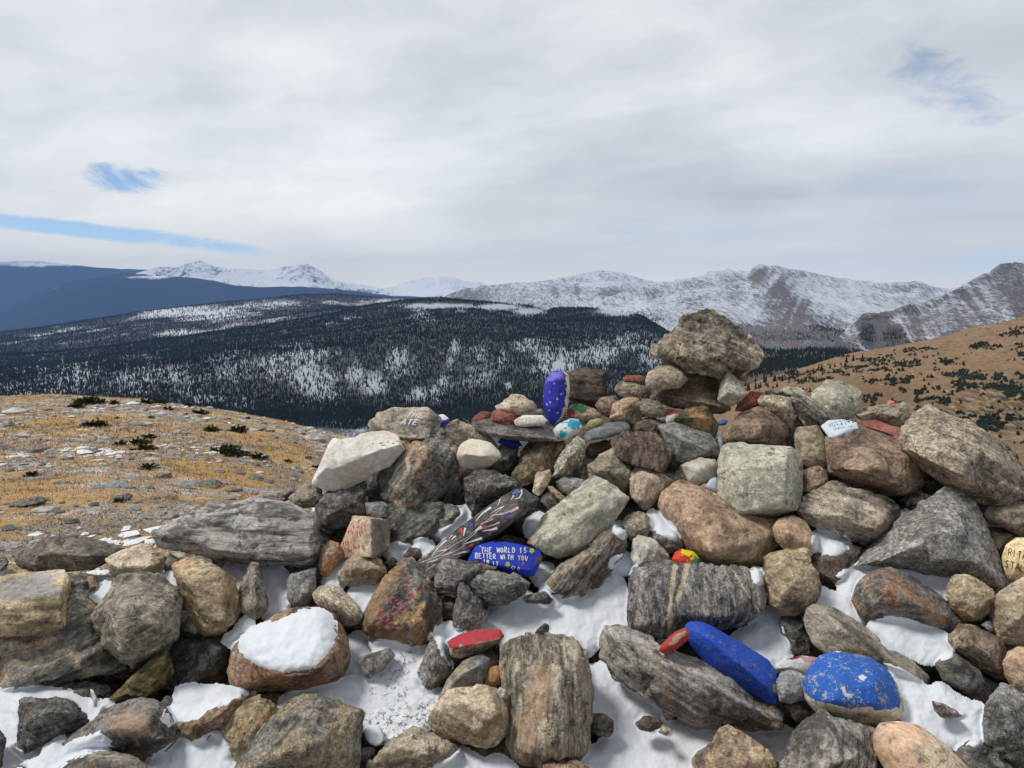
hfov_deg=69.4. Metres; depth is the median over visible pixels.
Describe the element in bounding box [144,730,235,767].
snow patch
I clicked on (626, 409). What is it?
rock
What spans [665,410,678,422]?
painted pebble
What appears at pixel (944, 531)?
boulder
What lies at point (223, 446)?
shrub
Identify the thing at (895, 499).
rock
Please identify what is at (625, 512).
rock
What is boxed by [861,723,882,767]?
rock
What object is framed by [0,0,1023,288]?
sky
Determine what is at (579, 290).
snow dusted dome mountain
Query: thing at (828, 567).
rock
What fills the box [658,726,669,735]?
pebble
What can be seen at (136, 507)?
tundra rock
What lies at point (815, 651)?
rock
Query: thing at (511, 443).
painted rock
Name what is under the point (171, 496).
tundra rock
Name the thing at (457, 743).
rock
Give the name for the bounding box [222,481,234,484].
tundra rock
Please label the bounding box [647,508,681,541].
snow patch
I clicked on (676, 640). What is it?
painted pebble
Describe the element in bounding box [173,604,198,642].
rock
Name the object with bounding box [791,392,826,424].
long stone
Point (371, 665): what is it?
cobble
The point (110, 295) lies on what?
forested hills
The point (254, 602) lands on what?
spade stone
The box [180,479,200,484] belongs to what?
tundra rock
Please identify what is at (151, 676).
mossy block
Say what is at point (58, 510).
tundra rock
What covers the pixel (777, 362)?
valley forest
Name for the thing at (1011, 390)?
krummholz cover
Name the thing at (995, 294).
streaked rocky mountain
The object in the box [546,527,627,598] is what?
banded rock
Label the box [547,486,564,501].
stone chip
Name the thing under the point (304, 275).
white peak mountains
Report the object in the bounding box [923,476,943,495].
rock
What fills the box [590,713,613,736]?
rock
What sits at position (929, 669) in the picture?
rock
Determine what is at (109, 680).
rock
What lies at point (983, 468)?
boulder
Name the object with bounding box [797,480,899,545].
boulder
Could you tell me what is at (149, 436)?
shrub
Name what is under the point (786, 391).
rock
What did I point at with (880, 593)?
boulder
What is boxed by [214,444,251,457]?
shrub
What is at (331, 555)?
cobble
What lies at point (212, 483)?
tundra rock
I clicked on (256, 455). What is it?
shrub
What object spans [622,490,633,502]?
rock
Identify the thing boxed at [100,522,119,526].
tundra rock
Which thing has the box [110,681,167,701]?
rock
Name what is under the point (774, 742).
snow patch
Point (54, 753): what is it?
snow patch
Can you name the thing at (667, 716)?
rock
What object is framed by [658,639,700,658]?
rock
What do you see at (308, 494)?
boulder
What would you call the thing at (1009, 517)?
boulder
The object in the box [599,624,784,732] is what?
gneiss slab
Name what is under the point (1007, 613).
boulder
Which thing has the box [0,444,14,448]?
tundra rock
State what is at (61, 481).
tundra rock
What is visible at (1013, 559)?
lettered stone
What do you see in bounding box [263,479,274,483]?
tundra rock
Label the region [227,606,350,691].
boulder
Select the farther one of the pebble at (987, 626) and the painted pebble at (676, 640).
the pebble at (987, 626)
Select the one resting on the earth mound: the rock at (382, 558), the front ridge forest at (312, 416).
the rock at (382, 558)
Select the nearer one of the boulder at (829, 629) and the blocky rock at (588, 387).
the boulder at (829, 629)
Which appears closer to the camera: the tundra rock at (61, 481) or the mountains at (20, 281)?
the tundra rock at (61, 481)
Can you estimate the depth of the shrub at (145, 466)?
12.24 m
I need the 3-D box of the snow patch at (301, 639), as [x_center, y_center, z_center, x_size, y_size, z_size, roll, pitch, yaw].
[-0.520,0.593,1.703,0.241,0.085,0.192,0,7,0]
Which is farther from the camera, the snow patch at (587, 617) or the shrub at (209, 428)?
the shrub at (209, 428)
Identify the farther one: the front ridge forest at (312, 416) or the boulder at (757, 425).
the front ridge forest at (312, 416)
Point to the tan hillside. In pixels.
(953, 346)
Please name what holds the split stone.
on the snow patch at (275, 580)
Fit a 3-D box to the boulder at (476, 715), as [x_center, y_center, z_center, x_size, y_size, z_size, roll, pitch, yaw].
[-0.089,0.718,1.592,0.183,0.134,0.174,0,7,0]
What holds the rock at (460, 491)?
on the earth mound
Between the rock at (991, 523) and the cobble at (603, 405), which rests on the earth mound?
the rock at (991, 523)
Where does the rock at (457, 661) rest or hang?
on the earth mound
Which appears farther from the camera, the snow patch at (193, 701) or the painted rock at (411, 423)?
the painted rock at (411, 423)
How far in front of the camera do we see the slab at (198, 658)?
1.81 m
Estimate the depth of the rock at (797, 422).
2.33 m
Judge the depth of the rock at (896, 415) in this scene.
2.36 m
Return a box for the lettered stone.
[1002,537,1023,579]
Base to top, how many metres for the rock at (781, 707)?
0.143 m
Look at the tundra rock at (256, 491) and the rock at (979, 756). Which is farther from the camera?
the tundra rock at (256, 491)
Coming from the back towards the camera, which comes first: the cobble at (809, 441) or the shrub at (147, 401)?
the shrub at (147, 401)
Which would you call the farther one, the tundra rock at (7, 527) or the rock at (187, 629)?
the tundra rock at (7, 527)
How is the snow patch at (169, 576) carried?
on the blocky rock at (209, 593)
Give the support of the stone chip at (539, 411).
on the flagstone
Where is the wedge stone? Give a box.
[717,371,745,405]
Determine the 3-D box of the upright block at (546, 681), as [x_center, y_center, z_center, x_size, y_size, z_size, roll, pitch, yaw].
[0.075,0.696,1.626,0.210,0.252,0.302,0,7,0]
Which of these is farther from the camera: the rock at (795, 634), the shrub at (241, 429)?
the shrub at (241, 429)
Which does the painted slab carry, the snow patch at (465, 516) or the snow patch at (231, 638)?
the snow patch at (465, 516)
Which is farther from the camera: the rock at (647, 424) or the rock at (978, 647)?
the rock at (647, 424)
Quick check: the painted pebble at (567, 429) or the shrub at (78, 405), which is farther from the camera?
the shrub at (78, 405)
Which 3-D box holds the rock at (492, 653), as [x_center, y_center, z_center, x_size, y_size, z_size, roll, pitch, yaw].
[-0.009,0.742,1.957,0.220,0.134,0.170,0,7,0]
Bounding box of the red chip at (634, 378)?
[623,375,644,382]
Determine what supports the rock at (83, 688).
on the snow patch at (13, 754)
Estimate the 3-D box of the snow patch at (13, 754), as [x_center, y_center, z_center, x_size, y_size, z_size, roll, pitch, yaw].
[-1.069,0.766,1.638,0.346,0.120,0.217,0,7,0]
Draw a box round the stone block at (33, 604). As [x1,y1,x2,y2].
[0,569,70,637]
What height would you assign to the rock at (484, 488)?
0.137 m
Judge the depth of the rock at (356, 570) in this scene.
1.92 m
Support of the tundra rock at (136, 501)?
on the ground at (121, 508)
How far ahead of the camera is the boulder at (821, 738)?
1.49 m
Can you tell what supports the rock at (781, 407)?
on the boulder at (757, 425)
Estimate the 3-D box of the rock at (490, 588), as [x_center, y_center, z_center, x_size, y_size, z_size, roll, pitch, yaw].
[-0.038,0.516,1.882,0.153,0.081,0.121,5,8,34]
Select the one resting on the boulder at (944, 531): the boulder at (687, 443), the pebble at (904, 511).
the pebble at (904, 511)
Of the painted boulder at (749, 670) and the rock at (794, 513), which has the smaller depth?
the painted boulder at (749, 670)
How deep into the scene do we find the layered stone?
2.32 m
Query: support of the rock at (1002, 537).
on the rock
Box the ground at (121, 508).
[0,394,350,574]
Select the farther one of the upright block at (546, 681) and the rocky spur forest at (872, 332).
the rocky spur forest at (872, 332)
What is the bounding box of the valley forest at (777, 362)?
[610,343,865,425]
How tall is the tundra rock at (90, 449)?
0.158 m
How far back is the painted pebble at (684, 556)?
1.94 m
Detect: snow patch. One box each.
[0,685,114,767]
[17,731,112,767]
[89,580,110,602]
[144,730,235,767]
[160,682,248,727]
[161,570,176,585]
[220,615,255,649]
[222,563,247,589]
[238,607,338,675]
[260,565,290,619]
[276,638,442,744]
[321,557,347,590]
[342,630,371,676]
[347,583,378,612]
[364,725,383,745]
[383,540,410,564]
[411,537,434,557]
[427,621,463,669]
[430,745,518,767]
[435,504,472,541]
[463,573,627,657]
[522,511,544,537]
[529,562,555,587]
[539,581,565,607]
[581,660,716,767]
[608,551,637,575]
[609,520,627,539]
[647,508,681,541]
[730,605,793,672]
[735,724,793,761]
[750,566,765,586]
[811,528,852,555]
[816,561,949,626]
[866,616,954,666]
[883,663,983,751]
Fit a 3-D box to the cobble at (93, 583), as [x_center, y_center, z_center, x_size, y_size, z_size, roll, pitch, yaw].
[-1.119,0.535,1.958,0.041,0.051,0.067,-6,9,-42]
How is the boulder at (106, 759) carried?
on the snow patch at (54, 753)
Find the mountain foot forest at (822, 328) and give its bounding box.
[621,310,846,343]
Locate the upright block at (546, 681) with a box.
[499,632,593,767]
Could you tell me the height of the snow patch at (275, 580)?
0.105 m
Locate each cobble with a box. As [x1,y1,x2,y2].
[85,576,98,593]
[312,585,363,625]
[318,540,342,576]
[358,648,393,678]
[438,653,490,700]
[456,439,501,469]
[514,415,546,426]
[595,395,618,417]
[645,365,687,389]
[681,457,717,485]
[772,515,814,557]
[776,670,804,703]
[794,425,826,466]
[935,651,984,695]
[945,574,995,620]
[1002,646,1023,692]
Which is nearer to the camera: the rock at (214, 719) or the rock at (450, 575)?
the rock at (214, 719)
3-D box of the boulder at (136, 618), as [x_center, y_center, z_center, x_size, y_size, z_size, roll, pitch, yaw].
[-0.906,0.580,1.812,0.191,0.218,0.361,-6,9,-43]
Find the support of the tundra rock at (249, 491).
on the ground at (121, 508)
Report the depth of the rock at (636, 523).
2.03 m
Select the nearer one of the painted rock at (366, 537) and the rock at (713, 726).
the rock at (713, 726)
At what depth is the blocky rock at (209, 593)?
1.83 m
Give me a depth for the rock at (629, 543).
2.13 m
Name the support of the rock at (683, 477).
on the earth mound
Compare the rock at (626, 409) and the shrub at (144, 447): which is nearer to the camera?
the rock at (626, 409)
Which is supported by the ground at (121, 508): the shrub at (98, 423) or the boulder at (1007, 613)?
the shrub at (98, 423)
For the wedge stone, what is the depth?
2.30 m
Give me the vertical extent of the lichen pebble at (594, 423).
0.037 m
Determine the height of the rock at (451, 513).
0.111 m
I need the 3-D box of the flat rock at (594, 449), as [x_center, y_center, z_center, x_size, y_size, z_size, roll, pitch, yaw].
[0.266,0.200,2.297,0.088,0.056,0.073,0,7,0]
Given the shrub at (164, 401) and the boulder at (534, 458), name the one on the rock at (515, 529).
the boulder at (534, 458)
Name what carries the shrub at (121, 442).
on the ground at (121, 508)
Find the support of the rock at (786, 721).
on the earth mound
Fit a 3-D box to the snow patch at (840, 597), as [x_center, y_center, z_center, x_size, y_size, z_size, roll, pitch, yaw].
[0.988,0.532,1.942,0.434,0.132,0.150,-2,7,-16]
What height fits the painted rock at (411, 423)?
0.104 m
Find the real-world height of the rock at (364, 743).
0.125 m
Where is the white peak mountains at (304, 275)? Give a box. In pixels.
[136,261,486,296]
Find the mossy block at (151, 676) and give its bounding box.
[108,650,174,703]
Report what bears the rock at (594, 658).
on the earth mound
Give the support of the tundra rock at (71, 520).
on the ground at (121, 508)
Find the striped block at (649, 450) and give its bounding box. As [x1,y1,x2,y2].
[613,431,673,473]
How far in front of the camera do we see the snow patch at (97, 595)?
1.94 m
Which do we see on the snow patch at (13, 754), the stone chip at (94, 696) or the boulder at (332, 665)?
the stone chip at (94, 696)
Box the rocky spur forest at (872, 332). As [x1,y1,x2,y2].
[837,318,916,351]
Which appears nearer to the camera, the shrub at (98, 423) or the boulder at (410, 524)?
the boulder at (410, 524)
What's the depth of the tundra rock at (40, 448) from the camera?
14.12 m
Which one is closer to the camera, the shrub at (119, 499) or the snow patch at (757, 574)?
the snow patch at (757, 574)
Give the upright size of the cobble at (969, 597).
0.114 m
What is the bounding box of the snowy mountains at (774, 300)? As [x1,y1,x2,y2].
[580,264,958,350]
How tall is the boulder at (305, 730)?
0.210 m
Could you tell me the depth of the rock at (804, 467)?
2.35 m
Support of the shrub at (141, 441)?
on the ground at (121, 508)
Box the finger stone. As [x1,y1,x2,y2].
[532,469,551,495]
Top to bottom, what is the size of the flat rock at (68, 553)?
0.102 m
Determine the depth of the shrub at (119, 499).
8.90 m
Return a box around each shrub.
[23,470,40,476]
[66,402,88,408]
[70,394,105,404]
[76,417,111,427]
[109,400,119,404]
[110,439,126,445]
[111,497,129,502]
[125,436,153,445]
[131,444,159,450]
[136,398,156,403]
[138,462,159,469]
[141,433,159,439]
[151,397,170,403]
[162,406,175,409]
[182,402,194,406]
[192,408,211,414]
[202,424,222,431]
[207,443,237,451]
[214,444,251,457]
[223,424,247,433]
[248,451,268,460]
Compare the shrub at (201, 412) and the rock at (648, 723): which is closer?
the rock at (648, 723)
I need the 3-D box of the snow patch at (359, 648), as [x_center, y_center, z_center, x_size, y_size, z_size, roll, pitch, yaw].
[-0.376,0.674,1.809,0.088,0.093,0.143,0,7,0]
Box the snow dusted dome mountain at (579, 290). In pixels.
[445,270,656,309]
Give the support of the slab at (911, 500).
on the boulder at (944, 531)
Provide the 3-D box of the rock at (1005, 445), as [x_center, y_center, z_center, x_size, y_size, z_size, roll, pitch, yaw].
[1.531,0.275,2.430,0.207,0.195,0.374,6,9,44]
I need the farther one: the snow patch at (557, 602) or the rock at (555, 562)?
the rock at (555, 562)
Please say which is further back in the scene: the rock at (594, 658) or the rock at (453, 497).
the rock at (453, 497)
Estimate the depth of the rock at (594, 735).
1.78 m
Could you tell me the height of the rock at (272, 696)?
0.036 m
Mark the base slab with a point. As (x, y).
(694, 390)
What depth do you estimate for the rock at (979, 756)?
1.54 m
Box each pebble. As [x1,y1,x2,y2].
[0,556,8,571]
[0,568,16,576]
[12,764,25,767]
[161,695,172,706]
[164,554,179,570]
[282,486,294,499]
[361,746,375,763]
[384,557,397,567]
[403,547,421,558]
[439,414,448,426]
[485,666,500,686]
[497,687,507,699]
[535,623,548,634]
[541,493,558,509]
[553,418,582,439]
[554,440,565,456]
[583,418,603,430]
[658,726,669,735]
[659,628,689,653]
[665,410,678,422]
[672,549,700,563]
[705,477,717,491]
[717,419,727,425]
[765,389,776,394]
[898,508,909,516]
[932,701,961,718]
[981,621,992,631]
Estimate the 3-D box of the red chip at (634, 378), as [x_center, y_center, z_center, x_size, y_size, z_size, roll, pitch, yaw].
[0.399,-0.017,2.426,0.073,0.023,0.037,0,7,0]
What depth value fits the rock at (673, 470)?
2.35 m
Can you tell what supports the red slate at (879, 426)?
on the boulder at (883, 463)
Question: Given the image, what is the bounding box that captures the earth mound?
[69,434,1023,741]
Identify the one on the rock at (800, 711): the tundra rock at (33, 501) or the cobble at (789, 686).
the cobble at (789, 686)
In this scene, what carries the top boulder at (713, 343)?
on the base slab
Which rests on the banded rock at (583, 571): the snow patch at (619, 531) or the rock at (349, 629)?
the snow patch at (619, 531)
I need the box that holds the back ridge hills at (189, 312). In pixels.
[0,294,395,352]
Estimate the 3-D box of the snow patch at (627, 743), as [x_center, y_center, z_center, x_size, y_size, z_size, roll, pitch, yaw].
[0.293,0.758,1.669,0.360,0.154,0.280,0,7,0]
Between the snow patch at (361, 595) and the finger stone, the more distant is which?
the finger stone
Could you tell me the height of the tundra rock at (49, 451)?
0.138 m
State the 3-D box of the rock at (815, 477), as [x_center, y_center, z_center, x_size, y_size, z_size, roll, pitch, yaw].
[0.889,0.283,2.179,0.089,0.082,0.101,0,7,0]
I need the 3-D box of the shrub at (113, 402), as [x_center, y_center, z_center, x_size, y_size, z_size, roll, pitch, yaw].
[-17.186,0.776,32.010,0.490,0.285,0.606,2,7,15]
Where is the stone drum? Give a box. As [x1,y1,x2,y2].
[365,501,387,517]
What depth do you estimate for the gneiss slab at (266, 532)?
1.98 m
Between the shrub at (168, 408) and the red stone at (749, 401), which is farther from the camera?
the shrub at (168, 408)
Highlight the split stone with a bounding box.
[286,568,316,607]
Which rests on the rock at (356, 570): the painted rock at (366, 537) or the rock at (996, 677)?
the painted rock at (366, 537)
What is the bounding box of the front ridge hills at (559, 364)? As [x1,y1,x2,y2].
[0,298,667,455]
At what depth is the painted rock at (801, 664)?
1.72 m
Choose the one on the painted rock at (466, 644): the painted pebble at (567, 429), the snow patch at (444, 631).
the snow patch at (444, 631)
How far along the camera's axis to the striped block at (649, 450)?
2.16 m
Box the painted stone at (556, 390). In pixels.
[543,370,569,424]
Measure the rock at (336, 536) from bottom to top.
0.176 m
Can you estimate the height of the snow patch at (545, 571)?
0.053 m
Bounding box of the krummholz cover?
[755,322,1023,443]
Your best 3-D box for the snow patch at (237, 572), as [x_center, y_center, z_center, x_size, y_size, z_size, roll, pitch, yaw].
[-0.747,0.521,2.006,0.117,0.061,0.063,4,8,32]
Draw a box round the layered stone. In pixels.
[495,394,536,414]
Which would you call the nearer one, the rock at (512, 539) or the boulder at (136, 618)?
the boulder at (136, 618)
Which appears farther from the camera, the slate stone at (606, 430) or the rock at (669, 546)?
the slate stone at (606, 430)
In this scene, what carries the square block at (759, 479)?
on the boulder at (714, 528)
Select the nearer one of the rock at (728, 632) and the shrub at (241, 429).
the rock at (728, 632)
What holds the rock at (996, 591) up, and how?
on the earth mound
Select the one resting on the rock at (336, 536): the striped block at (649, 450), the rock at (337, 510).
the rock at (337, 510)
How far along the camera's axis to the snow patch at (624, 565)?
1.98 m
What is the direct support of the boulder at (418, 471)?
on the boulder at (410, 524)
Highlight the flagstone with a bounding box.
[471,412,558,441]
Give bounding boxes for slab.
[151,497,321,569]
[163,633,228,693]
[312,430,404,490]
[417,488,538,580]
[441,419,497,448]
[527,475,629,558]
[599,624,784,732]
[649,373,730,413]
[811,379,862,420]
[898,489,930,509]
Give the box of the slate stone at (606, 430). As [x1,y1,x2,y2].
[582,421,629,440]
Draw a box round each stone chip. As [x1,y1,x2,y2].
[90,689,96,705]
[516,409,543,415]
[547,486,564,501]
[718,433,724,455]
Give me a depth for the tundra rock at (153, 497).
9.40 m
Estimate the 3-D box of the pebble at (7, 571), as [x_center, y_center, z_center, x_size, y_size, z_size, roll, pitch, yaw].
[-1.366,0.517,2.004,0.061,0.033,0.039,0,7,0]
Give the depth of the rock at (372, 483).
2.32 m
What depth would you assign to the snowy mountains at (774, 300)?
4398.03 m
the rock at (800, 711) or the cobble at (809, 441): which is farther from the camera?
the cobble at (809, 441)
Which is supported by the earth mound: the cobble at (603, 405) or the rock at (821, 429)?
the rock at (821, 429)
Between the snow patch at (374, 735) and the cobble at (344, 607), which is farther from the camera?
the cobble at (344, 607)
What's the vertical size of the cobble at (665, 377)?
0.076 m
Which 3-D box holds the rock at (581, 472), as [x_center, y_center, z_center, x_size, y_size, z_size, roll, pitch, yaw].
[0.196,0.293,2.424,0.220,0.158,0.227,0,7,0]
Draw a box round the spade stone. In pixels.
[238,562,268,619]
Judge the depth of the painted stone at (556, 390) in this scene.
2.34 m
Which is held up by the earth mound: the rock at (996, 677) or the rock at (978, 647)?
the rock at (996, 677)
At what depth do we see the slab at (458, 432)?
2.29 m
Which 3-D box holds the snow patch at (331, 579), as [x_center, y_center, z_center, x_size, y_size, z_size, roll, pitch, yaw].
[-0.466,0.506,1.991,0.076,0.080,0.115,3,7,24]
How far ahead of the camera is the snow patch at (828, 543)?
2.02 m
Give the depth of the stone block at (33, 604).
1.75 m
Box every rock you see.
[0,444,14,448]
[0,730,6,767]
[1,524,18,531]
[9,496,48,506]
[14,535,123,571]
[17,696,88,753]
[27,444,50,452]
[33,476,46,479]
[43,449,57,454]
[47,507,65,513]
[54,480,68,483]
[57,681,111,698]
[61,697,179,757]
[63,518,79,523]
[79,447,98,451]
[83,528,100,534]
[88,502,98,505]
[90,484,104,488]
[94,659,147,685]
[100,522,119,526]
[103,480,126,487]
[105,543,165,576]
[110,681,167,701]
[112,493,133,499]
[123,485,136,488]
[126,505,140,510]
[128,500,142,503]
[143,485,154,488]
[147,496,160,499]
[154,472,171,477]
[162,453,179,459]
[162,493,177,499]
[162,644,228,689]
[167,481,195,488]
[167,682,222,696]
[171,558,241,636]
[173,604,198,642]
[176,694,244,741]
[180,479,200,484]
[195,478,222,487]
[209,466,225,473]
[216,562,261,567]
[221,694,279,761]
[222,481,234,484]
[222,613,264,634]
[222,677,284,699]
[224,464,236,467]
[224,487,242,491]
[233,469,245,474]
[242,488,253,493]
[249,474,263,480]
[251,489,266,494]
[253,490,287,501]
[256,691,283,704]
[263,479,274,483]
[283,561,322,588]
[300,589,317,607]
[313,511,346,548]
[315,481,368,533]
[337,555,386,586]
[340,516,389,557]
[343,590,363,635]
[361,732,383,755]
[362,556,442,646]
[365,472,380,492]
[365,726,460,767]
[367,407,441,440]
[367,489,384,518]
[379,555,395,580]
[415,558,463,595]
[417,637,452,690]
[424,640,477,668]
[428,730,467,746]
[431,503,461,544]
[433,558,496,597]
[438,490,465,504]
[438,595,455,621]
[447,629,503,658]
[457,455,531,489]
[457,483,509,541]
[464,468,521,516]
[464,535,543,590]
[466,570,529,606]
[468,542,542,576]
[468,736,536,767]
[472,411,490,421]
[478,644,499,666]
[485,444,518,473]
[490,410,516,424]
[498,438,522,446]
[507,500,548,540]
[523,591,552,603]
[534,554,572,591]
[543,760,588,767]
[544,454,596,496]
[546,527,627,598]
[552,434,585,477]
[555,476,584,494]
[565,403,600,421]
[567,367,607,407]
[585,439,611,457]
[587,447,634,491]
[588,649,599,663]
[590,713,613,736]
[591,731,597,738]
[609,397,642,424]
[610,506,670,555]
[614,381,649,396]
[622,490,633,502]
[623,511,651,540]
[623,538,671,587]
[628,417,664,433]
[628,467,672,510]
[630,535,669,566]
[635,716,661,731]
[639,398,675,417]
[642,417,676,438]
[651,530,682,553]
[653,475,715,510]
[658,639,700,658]
[662,709,675,720]
[663,456,717,482]
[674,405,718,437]
[677,717,721,730]
[724,623,747,635]
[735,716,790,728]
[757,395,795,428]
[763,547,821,616]
[775,671,808,719]
[776,655,817,674]
[779,386,805,397]
[779,616,810,655]
[783,510,815,534]
[783,701,815,721]
[786,417,803,448]
[794,619,823,656]
[795,420,826,449]
[801,465,808,497]
[803,466,827,493]
[811,544,862,589]
[821,419,857,437]
[829,477,882,494]
[855,402,909,426]
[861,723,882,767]
[889,469,934,506]
[912,633,963,671]
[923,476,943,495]
[947,623,1006,673]
[950,676,998,704]
[955,740,1013,767]
[963,629,1023,683]
[979,507,1023,537]
[979,580,1013,623]
[988,527,1018,553]
[995,439,1018,459]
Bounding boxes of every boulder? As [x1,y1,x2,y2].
[0,578,129,689]
[58,751,147,767]
[91,571,182,668]
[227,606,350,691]
[234,693,364,767]
[288,480,322,507]
[376,426,460,507]
[384,501,444,544]
[428,684,509,748]
[511,442,556,486]
[650,308,764,380]
[658,422,718,463]
[658,480,778,567]
[684,621,778,703]
[691,724,776,767]
[722,406,788,444]
[778,708,880,767]
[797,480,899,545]
[803,604,929,684]
[803,651,902,724]
[824,428,924,496]
[851,567,960,632]
[854,485,1008,588]
[873,721,967,767]
[898,404,1023,507]
[982,682,1023,767]
[984,501,1023,534]
[990,577,1023,644]
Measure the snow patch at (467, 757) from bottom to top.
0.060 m
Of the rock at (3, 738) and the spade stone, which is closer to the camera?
the rock at (3, 738)
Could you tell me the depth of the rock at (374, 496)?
2.27 m
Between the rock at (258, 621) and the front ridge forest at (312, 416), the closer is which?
the rock at (258, 621)
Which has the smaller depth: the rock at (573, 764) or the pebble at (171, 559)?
the rock at (573, 764)
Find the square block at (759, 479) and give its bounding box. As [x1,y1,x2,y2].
[716,442,802,516]
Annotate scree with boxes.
[0,394,349,574]
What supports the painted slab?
on the rock at (433, 582)
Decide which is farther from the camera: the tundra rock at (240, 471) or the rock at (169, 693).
the tundra rock at (240, 471)
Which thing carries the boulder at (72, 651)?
on the rock
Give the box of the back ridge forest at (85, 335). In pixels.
[0,292,438,352]
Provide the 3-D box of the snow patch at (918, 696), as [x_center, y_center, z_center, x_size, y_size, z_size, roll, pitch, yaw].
[0.930,0.710,1.650,0.222,0.123,0.176,4,8,31]
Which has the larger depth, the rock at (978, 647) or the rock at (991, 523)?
the rock at (991, 523)
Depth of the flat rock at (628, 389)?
2.40 m
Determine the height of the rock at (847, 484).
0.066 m
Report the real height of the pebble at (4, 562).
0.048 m
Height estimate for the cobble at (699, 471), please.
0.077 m
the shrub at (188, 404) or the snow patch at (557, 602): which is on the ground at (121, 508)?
the shrub at (188, 404)
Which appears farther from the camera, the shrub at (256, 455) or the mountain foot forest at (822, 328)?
the mountain foot forest at (822, 328)
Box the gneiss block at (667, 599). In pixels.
[626,560,767,638]
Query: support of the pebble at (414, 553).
on the painted rock at (404, 605)
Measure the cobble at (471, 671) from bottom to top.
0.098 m
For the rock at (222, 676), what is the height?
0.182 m
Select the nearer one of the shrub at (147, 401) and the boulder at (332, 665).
the boulder at (332, 665)
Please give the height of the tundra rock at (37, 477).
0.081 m
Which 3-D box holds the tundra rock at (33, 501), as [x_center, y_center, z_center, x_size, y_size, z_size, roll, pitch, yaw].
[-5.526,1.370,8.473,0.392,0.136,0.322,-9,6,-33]
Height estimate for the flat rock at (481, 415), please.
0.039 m
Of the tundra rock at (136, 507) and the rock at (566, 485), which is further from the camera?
the tundra rock at (136, 507)
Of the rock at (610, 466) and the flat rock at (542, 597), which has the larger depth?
the rock at (610, 466)
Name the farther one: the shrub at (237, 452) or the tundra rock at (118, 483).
the shrub at (237, 452)
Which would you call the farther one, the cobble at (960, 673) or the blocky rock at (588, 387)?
the blocky rock at (588, 387)
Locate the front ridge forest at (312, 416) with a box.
[0,296,669,429]
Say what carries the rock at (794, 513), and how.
on the earth mound
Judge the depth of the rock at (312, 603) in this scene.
2.02 m
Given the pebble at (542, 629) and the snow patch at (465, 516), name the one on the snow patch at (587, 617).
the pebble at (542, 629)
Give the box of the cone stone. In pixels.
[452,582,485,629]
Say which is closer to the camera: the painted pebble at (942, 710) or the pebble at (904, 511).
the painted pebble at (942, 710)
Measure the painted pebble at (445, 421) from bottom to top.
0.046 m
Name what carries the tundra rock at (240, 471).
on the ground at (121, 508)
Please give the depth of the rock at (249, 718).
1.57 m
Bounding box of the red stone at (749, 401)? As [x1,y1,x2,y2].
[735,391,765,411]
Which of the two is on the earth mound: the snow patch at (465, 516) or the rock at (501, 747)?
the rock at (501, 747)
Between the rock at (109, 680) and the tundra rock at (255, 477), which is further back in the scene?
the tundra rock at (255, 477)
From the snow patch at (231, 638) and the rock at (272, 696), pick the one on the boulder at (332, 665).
the snow patch at (231, 638)
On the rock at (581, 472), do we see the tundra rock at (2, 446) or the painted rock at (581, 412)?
the painted rock at (581, 412)
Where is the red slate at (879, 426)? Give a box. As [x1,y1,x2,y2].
[859,420,899,435]
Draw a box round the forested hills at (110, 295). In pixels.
[0,273,423,331]
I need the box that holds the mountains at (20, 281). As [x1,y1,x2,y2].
[0,261,145,309]
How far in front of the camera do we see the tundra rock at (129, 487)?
9.97 m
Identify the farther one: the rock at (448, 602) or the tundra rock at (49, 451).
the tundra rock at (49, 451)
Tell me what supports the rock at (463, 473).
on the earth mound
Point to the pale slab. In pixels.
(834, 400)
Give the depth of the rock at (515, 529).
2.24 m
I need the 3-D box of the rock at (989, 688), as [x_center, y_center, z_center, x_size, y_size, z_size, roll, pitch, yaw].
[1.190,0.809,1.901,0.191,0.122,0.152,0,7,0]
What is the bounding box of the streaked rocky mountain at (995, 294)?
[830,262,1023,350]
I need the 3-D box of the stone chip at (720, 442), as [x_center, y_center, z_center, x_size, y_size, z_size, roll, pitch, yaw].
[0.641,0.191,2.265,0.022,0.076,0.051,1,7,10]
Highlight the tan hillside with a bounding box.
[713,316,1023,465]
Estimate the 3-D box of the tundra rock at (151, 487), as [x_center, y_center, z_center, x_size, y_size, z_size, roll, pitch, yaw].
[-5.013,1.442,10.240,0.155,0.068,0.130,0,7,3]

